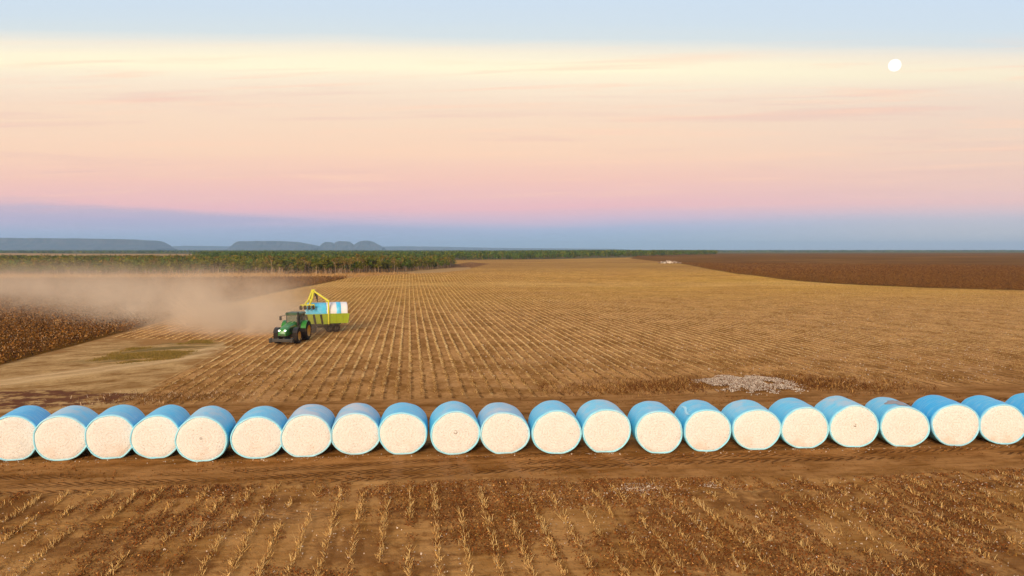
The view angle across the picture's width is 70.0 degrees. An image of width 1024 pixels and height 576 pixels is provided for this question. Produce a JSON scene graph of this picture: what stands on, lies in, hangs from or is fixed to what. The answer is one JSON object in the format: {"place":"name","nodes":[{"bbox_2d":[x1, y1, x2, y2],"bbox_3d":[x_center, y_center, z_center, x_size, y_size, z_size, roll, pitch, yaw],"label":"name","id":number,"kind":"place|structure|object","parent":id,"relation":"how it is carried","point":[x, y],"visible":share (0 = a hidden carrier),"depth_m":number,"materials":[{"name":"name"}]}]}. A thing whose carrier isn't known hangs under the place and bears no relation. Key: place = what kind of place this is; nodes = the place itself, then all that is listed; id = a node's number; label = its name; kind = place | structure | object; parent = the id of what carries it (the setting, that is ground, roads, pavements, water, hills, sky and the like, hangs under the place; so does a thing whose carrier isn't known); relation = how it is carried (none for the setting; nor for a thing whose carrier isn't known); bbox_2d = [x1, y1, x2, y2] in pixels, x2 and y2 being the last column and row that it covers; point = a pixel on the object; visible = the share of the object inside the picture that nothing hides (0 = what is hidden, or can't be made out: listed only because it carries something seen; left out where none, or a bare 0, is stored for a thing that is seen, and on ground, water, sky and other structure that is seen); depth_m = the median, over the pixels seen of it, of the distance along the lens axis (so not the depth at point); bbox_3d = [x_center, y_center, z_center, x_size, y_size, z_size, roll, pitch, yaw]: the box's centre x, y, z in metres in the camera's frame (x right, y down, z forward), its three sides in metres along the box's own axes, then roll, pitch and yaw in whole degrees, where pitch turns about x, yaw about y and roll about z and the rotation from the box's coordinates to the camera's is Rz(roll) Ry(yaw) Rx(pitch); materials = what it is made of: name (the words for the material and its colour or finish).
{"place":"outdoors","nodes":[
{"label":"outdoors","id":0,"kind":"place"},
{"bbox_2d":[0,238,177,249],"bbox_3d":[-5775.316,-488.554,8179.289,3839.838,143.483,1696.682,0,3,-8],"label":"hill","id":1,"kind":"structure","parent":0,"point":[61,244],"depth_m":7941.59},
{"bbox_2d":[172,246,229,249],"bbox_3d":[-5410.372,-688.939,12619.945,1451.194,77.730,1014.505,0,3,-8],"label":"hill","id":2,"kind":"structure","parent":0,"point":[201,247],"depth_m":12396.10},
{"bbox_2d":[223,241,321,249],"bbox_3d":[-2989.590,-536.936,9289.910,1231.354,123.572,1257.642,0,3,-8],"label":"hill","id":3,"kind":"structure","parent":0,"point":[263,245],"depth_m":9021.18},
{"bbox_2d":[317,242,334,249],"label":"hill","id":4,"kind":"structure","parent":0,"point":[327,246],"depth_m":9454.36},
{"bbox_2d":[333,241,353,249],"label":"hill","id":5,"kind":"structure","parent":0,"point":[343,245],"depth_m":9510.49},
{"bbox_2d":[350,241,385,249],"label":"hill","id":6,"kind":"structure","parent":0,"point":[366,245],"depth_m":9564.85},
{"bbox_2d":[384,246,628,249],"bbox_3d":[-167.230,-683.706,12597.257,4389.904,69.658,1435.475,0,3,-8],"label":"hill","id":7,"kind":"structure","parent":0,"point":[424,248],"depth_m":12417.40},
{"bbox_2d":[0,250,1023,575],"bbox_3d":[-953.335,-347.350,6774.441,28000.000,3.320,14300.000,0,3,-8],"label":"ground","id":8,"kind":"structure","parent":0,"point":[54,374],"depth_m":49.15,"materials":[{"name":"soil"}]},
{"bbox_2d":[0,405,50,460],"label":"cotton bale","id":9,"kind":"object","parent":8,"relation":"on","point":[18,426],"visible":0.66,"depth_m":34.69},
{"bbox_2d":[25,264,31,273],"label":"woodland tree","id":10,"kind":"object","parent":8,"relation":"on","point":[29,267],"visible":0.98,"depth_m":234.32,"materials":[{"name":"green plant"}]},
{"bbox_2d":[50,261,59,269],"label":"woodland tree","id":11,"kind":"object","parent":8,"relation":"on","point":[53,265],"visible":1,"depth_m":232.86,"materials":[{"name":"green plant"}]},
{"bbox_2d":[57,264,64,274],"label":"woodland tree","id":12,"kind":"object","parent":8,"relation":"on","point":[61,267],"visible":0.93,"depth_m":234.24,"materials":[{"name":"green plant"}]},
{"bbox_2d":[33,405,97,460],"bbox_3d":[-21.666,7.048,35.775,2.448,2.198,2.544,-1,3,-16],"label":"cotton bale","id":13,"kind":"object","parent":8,"relation":"on","point":[58,435],"visible":0.87,"depth_m":34.62},
{"bbox_2d":[61,259,73,273],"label":"woodland tree","id":14,"kind":"object","parent":8,"relation":"on","point":[69,267],"visible":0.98,"depth_m":233.28,"materials":[{"name":"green plant"}]},
{"bbox_2d":[69,258,81,274],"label":"woodland tree","id":15,"kind":"object","parent":8,"relation":"on","point":[74,262],"visible":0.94,"depth_m":234.53,"materials":[{"name":"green plant"}]},
{"bbox_2d":[73,266,80,272],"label":"woodland tree","id":16,"kind":"object","parent":8,"relation":"on","point":[76,268],"visible":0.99,"depth_m":231.96,"materials":[{"name":"green plant"}]},
{"bbox_2d":[94,262,101,269],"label":"woodland tree","id":17,"kind":"object","parent":8,"relation":"on","point":[98,265],"visible":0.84,"depth_m":234.36,"materials":[{"name":"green plant"}]},
{"bbox_2d":[104,265,109,275],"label":"woodland tree","id":18,"kind":"object","parent":8,"relation":"on","point":[106,267],"visible":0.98,"depth_m":234.29,"materials":[{"name":"green plant"}]},
{"bbox_2d":[85,404,144,458],"bbox_3d":[-19.500,7.047,36.094,2.287,2.168,2.532,-1,3,-15],"label":"cotton bale","id":19,"kind":"object","parent":8,"relation":"on","point":[107,433],"visible":0.84,"depth_m":34.94},
{"bbox_2d":[116,259,128,272],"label":"woodland tree","id":20,"kind":"object","parent":8,"relation":"on","point":[122,262],"visible":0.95,"depth_m":238.30,"materials":[{"name":"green plant"}]},
{"bbox_2d":[131,261,141,270],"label":"woodland tree","id":21,"kind":"object","parent":8,"relation":"on","point":[134,264],"visible":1,"depth_m":235.92,"materials":[{"name":"green plant"}]},
{"bbox_2d":[141,263,147,274],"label":"woodland tree","id":22,"kind":"object","parent":8,"relation":"on","point":[144,265],"visible":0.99,"depth_m":235.00,"materials":[{"name":"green plant"}]},
{"bbox_2d":[143,266,152,275],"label":"woodland tree","id":23,"kind":"object","parent":8,"relation":"on","point":[148,268],"visible":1,"depth_m":235.11,"materials":[{"name":"green plant"}]},
{"bbox_2d":[83,339,217,363],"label":"grass","id":24,"kind":"structure","parent":8,"relation":"on","point":[164,355],"depth_m":69.02,"materials":[{"name":"plant"}]},
{"bbox_2d":[149,255,158,274],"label":"woodland tree","id":25,"kind":"object","parent":8,"relation":"on","point":[152,261],"visible":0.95,"depth_m":239.12,"materials":[{"name":"green plant"}]},
{"bbox_2d":[130,405,189,458],"bbox_3d":[-17.291,7.054,36.148,2.337,2.149,2.545,-1,3,-11],"label":"cotton bale","id":26,"kind":"object","parent":8,"relation":"on","point":[152,434],"visible":0.81,"depth_m":34.96},
{"bbox_2d":[164,261,175,274],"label":"woodland tree","id":27,"kind":"object","parent":8,"relation":"on","point":[168,264],"visible":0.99,"depth_m":237.60,"materials":[{"name":"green plant"}]},
{"bbox_2d":[0,275,346,362],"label":"standing cotton","id":28,"kind":"object","parent":8,"relation":"on","point":[105,292],"visible":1,"depth_m":133.88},
{"bbox_2d":[198,260,205,270],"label":"woodland tree","id":29,"kind":"object","parent":8,"relation":"on","point":[202,262],"visible":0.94,"depth_m":245.76,"materials":[{"name":"green plant"}]},
{"bbox_2d":[174,406,235,461],"bbox_3d":[-14.880,7.051,35.613,2.411,2.211,2.560,-1,3,-11],"label":"cotton bale","id":30,"kind":"object","parent":8,"relation":"on","point":[203,434],"visible":0.95,"depth_m":34.46},
{"bbox_2d":[0,272,413,279],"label":"grass","id":31,"kind":"structure","parent":8,"relation":"on","point":[124,275],"depth_m":235.15,"materials":[{"name":"plant"}]},
{"bbox_2d":[209,259,217,273],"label":"woodland tree","id":32,"kind":"object","parent":8,"relation":"on","point":[211,264],"visible":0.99,"depth_m":243.34,"materials":[{"name":"green plant"}]},
{"bbox_2d":[214,259,223,272],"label":"woodland tree","id":33,"kind":"object","parent":8,"relation":"on","point":[220,263],"visible":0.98,"depth_m":245.72,"materials":[{"name":"green plant"}]},
{"bbox_2d":[0,254,456,274],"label":"woodland","id":34,"kind":"object","parent":8,"relation":"on","point":[24,260],"visible":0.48,"depth_m":301.25,"materials":[{"name":"green plant"}]},
{"bbox_2d":[223,260,233,273],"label":"woodland tree","id":35,"kind":"object","parent":8,"relation":"on","point":[227,264],"visible":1,"depth_m":245.58,"materials":[{"name":"green plant"}]},
{"bbox_2d":[240,261,244,271],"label":"woodland tree","id":36,"kind":"object","parent":8,"relation":"on","point":[242,264],"visible":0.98,"depth_m":249.83,"materials":[{"name":"green plant"}]},
{"bbox_2d":[252,263,258,272],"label":"woodland tree","id":37,"kind":"object","parent":8,"relation":"on","point":[256,265],"visible":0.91,"depth_m":248.88,"materials":[{"name":"green plant"}]},
{"bbox_2d":[230,406,287,458],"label":"cotton bale","id":38,"kind":"object","parent":8,"relation":"on","point":[256,432],"visible":0.88,"depth_m":34.93},
{"bbox_2d":[258,263,263,272],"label":"woodland tree","id":39,"kind":"object","parent":8,"relation":"on","point":[261,266],"visible":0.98,"depth_m":246.81,"materials":[{"name":"green plant"}]},
{"bbox_2d":[267,255,274,273],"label":"woodland tree","id":40,"kind":"object","parent":8,"relation":"on","point":[270,257],"visible":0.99,"depth_m":242.12,"materials":[{"name":"green plant"}]},
{"bbox_2d":[273,258,284,273],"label":"woodland tree","id":41,"kind":"object","parent":8,"relation":"on","point":[277,261],"visible":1,"depth_m":238.97,"materials":[{"name":"green plant"}]},
{"bbox_2d":[278,259,287,271],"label":"woodland tree","id":42,"kind":"object","parent":8,"relation":"on","point":[284,263],"visible":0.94,"depth_m":239.97,"materials":[{"name":"green plant"}]},
{"bbox_2d":[269,311,311,343],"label":"tractor","id":43,"kind":"object","parent":8,"relation":"on","point":[291,325],"visible":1,"depth_m":78.77,"materials":[{"name":"metal"}]},
{"bbox_2d":[300,256,309,265],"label":"woodland tree","id":44,"kind":"object","parent":8,"relation":"on","point":[304,258],"visible":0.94,"depth_m":244.91,"materials":[{"name":"green plant"}]},
{"bbox_2d":[280,404,334,456],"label":"cotton bale","id":45,"kind":"object","parent":8,"relation":"on","point":[306,431],"visible":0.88,"depth_m":35.23},
{"bbox_2d":[311,261,319,269],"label":"woodland tree","id":46,"kind":"object","parent":8,"relation":"on","point":[316,266],"visible":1,"depth_m":240.23,"materials":[{"name":"green plant"}]},
{"bbox_2d":[320,260,327,268],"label":"woodland tree","id":47,"kind":"object","parent":8,"relation":"on","point":[322,262],"visible":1,"depth_m":242.29,"materials":[{"name":"green plant"}]},
{"bbox_2d":[299,289,349,332],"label":"bale trailer","id":48,"kind":"object","parent":8,"relation":"on","point":[328,322],"visible":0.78,"depth_m":88.36,"materials":[{"name":"metal"}]},
{"bbox_2d":[304,302,326,313],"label":"cotton bale","id":49,"kind":"object","parent":48,"relation":"on","point":[320,308],"visible":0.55,"depth_m":88.33},
{"bbox_2d":[326,302,347,313],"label":"cotton bale","id":50,"kind":"object","parent":48,"relation":"on","point":[337,307],"visible":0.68,"depth_m":89.12},
{"bbox_2d":[322,256,329,273],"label":"woodland tree","id":51,"kind":"object","parent":8,"relation":"on","point":[327,259],"visible":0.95,"depth_m":243.98,"materials":[{"name":"green plant"}]},
{"bbox_2d":[326,261,334,268],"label":"woodland tree","id":52,"kind":"object","parent":8,"relation":"on","point":[330,265],"visible":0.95,"depth_m":243.79,"materials":[{"name":"green plant"}]},
{"bbox_2d":[338,258,347,273],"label":"woodland tree","id":53,"kind":"object","parent":8,"relation":"on","point":[340,263],"visible":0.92,"depth_m":245.70,"materials":[{"name":"green plant"}]},
{"bbox_2d":[331,403,380,454],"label":"cotton bale","id":54,"kind":"object","parent":8,"relation":"on","point":[355,428],"visible":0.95,"depth_m":35.63},
{"bbox_2d":[356,261,363,271],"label":"woodland tree","id":55,"kind":"object","parent":8,"relation":"on","point":[359,265],"visible":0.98,"depth_m":249.85,"materials":[{"name":"green plant"}]},
{"bbox_2d":[361,258,367,266],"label":"woodland tree","id":56,"kind":"object","parent":8,"relation":"on","point":[365,263],"visible":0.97,"depth_m":254.46,"materials":[{"name":"green plant"}]},
{"bbox_2d":[365,259,374,266],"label":"woodland tree","id":57,"kind":"object","parent":8,"relation":"on","point":[369,263],"visible":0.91,"depth_m":256.77,"materials":[{"name":"green plant"}]},
{"bbox_2d":[370,255,379,272],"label":"woodland tree","id":58,"kind":"object","parent":8,"relation":"on","point":[372,257],"visible":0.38,"depth_m":262.63,"materials":[{"name":"green plant"}]},
{"bbox_2d":[376,259,382,272],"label":"woodland tree","id":59,"kind":"object","parent":8,"relation":"on","point":[378,262],"visible":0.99,"depth_m":259.53,"materials":[{"name":"green plant"}]},
{"bbox_2d":[378,402,427,454],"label":"cotton bale","id":60,"kind":"object","parent":8,"relation":"on","point":[403,428],"visible":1,"depth_m":35.67},
{"bbox_2d":[414,259,421,270],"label":"woodland tree","id":61,"kind":"object","parent":8,"relation":"on","point":[419,263],"visible":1,"depth_m":303.68,"materials":[{"name":"green plant"}]},
{"bbox_2d":[429,401,479,454],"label":"cotton bale","id":62,"kind":"object","parent":8,"relation":"on","point":[454,427],"visible":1,"depth_m":35.62},
{"bbox_2d":[192,249,717,259],"bbox_3d":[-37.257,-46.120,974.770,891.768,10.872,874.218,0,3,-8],"label":"woodland","id":63,"kind":"object","parent":8,"relation":"on","point":[513,254],"visible":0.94,"depth_m":725.53,"materials":[{"name":"green plant"}]},
{"bbox_2d":[33,371,963,406],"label":"weeds","id":64,"kind":"object","parent":8,"relation":"on","point":[827,382],"visible":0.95,"depth_m":52.78,"materials":[{"name":"brown plant"}]},
{"bbox_2d":[477,402,529,453],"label":"cotton bale","id":65,"kind":"object","parent":8,"relation":"on","point":[504,428],"visible":0.95,"depth_m":35.79},
{"bbox_2d":[5,445,1007,464],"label":"lint scraps","id":66,"kind":"object","parent":8,"relation":"on","point":[514,455],"visible":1,"depth_m":35.50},
{"bbox_2d":[0,392,1022,493],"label":"clods","id":67,"kind":"object","parent":8,"relation":"on","point":[245,470],"visible":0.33,"depth_m":34.37,"materials":[{"name":"brown soil"}]},
{"bbox_2d":[0,268,1023,401],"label":"cotton stubble","id":68,"kind":"object","parent":8,"relation":"on","point":[560,364],"visible":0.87,"depth_m":95.86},
{"bbox_2d":[0,250,1023,252],"bbox_3d":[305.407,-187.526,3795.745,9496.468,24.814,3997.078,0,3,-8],"label":"woodland","id":69,"kind":"object","parent":8,"relation":"on","point":[100,251],"visible":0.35,"depth_m":2938.67,"materials":[{"name":"green plant"}]},
{"bbox_2d":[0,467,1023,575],"bbox_3d":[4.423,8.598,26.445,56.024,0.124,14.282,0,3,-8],"label":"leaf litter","id":70,"kind":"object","parent":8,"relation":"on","point":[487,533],"visible":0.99,"depth_m":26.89,"materials":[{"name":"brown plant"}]},
{"bbox_2d":[0,464,1023,575],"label":"cotton stubble","id":71,"kind":"object","parent":8,"relation":"on","point":[33,500],"visible":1,"depth_m":26.21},
{"bbox_2d":[528,400,581,453],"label":"cotton bale","id":72,"kind":"object","parent":8,"relation":"on","point":[554,426],"visible":1,"depth_m":35.72},
{"bbox_2d":[576,399,630,452],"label":"cotton bale","id":73,"kind":"object","parent":8,"relation":"on","point":[605,425],"visible":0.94,"depth_m":36.00},
{"bbox_2d":[627,401,682,453],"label":"cotton bale","id":74,"kind":"object","parent":8,"relation":"on","point":[656,427],"visible":0.92,"depth_m":35.83},
{"bbox_2d":[657,261,681,262],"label":"loose cotton heap","id":75,"kind":"object","parent":8,"relation":"on","point":[669,262],"visible":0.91,"depth_m":445.48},
{"bbox_2d":[674,400,730,451],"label":"cotton bale","id":76,"kind":"object","parent":8,"relation":"on","point":[706,426],"visible":0.91,"depth_m":36.17},
{"bbox_2d":[721,400,781,449],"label":"cotton bale","id":77,"kind":"object","parent":8,"relation":"on","point":[755,425],"visible":0.87,"depth_m":36.47},
{"bbox_2d":[691,374,813,395],"bbox_3d":[17.309,6.988,54.253,8.458,0.375,8.367,0,3,-8],"label":"loose cotton heap","id":78,"kind":"object","parent":8,"relation":"on","point":[748,380],"visible":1,"depth_m":53.71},
{"bbox_2d":[768,397,828,447],"bbox_3d":[14.772,6.965,37.983,2.466,2.134,2.542,0,3,1],"label":"cotton bale","id":79,"kind":"object","parent":8,"relation":"on","point":[804,424],"visible":0.88,"depth_m":36.76},
{"bbox_2d":[815,396,878,446],"bbox_3d":[17.326,6.922,38.151,2.562,2.203,2.563,0,3,1],"label":"cotton bale","id":80,"kind":"object","parent":8,"relation":"on","point":[851,423],"visible":0.89,"depth_m":36.94},
{"bbox_2d":[683,262,1023,289],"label":"standing cotton","id":81,"kind":"object","parent":8,"relation":"on","point":[949,282],"visible":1,"depth_m":253.46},
{"bbox_2d":[865,397,929,446],"bbox_3d":[20.048,6.953,38.279,2.501,2.126,2.536,0,3,5],"label":"cotton bale","id":82,"kind":"object","parent":8,"relation":"on","point":[901,424],"visible":0.88,"depth_m":37.08,"materials":[{"name":"fabric"}]},
{"bbox_2d":[911,395,979,445],"bbox_3d":[22.672,6.910,38.398,2.455,2.201,2.542,0,3,4],"label":"cotton bale","id":83,"kind":"object","parent":8,"relation":"on","point":[953,423],"visible":0.89,"depth_m":37.20},
{"bbox_2d":[961,395,1023,443],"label":"cotton bale","id":84,"kind":"object","parent":8,"relation":"on","point":[1001,422],"visible":0.76,"depth_m":37.51},
{"bbox_2d":[1005,393,1023,414],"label":"cotton bale","id":85,"kind":"object","parent":8,"relation":"on","point":[1017,401],"visible":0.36,"depth_m":39.37},
{"bbox_2d":[0,0,1023,249],"label":"sky","id":86,"kind":"structure","parent":0,"point":[576,124],"materials":[{"name":"pink"}]},
{"bbox_2d":[173,290,1023,384],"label":"lint scraps","id":87,"kind":"object","parent":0,"point":[754,355],"visible":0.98,"depth_m":72.03,"materials":[{"name":"white fabric"}]},
{"bbox_2d":[888,59,900,70],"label":"moon","id":88,"kind":"object","parent":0,"point":[894,64],"visible":1,"depth_m":25525.08,"materials":[{"name":"white"}]}
]}

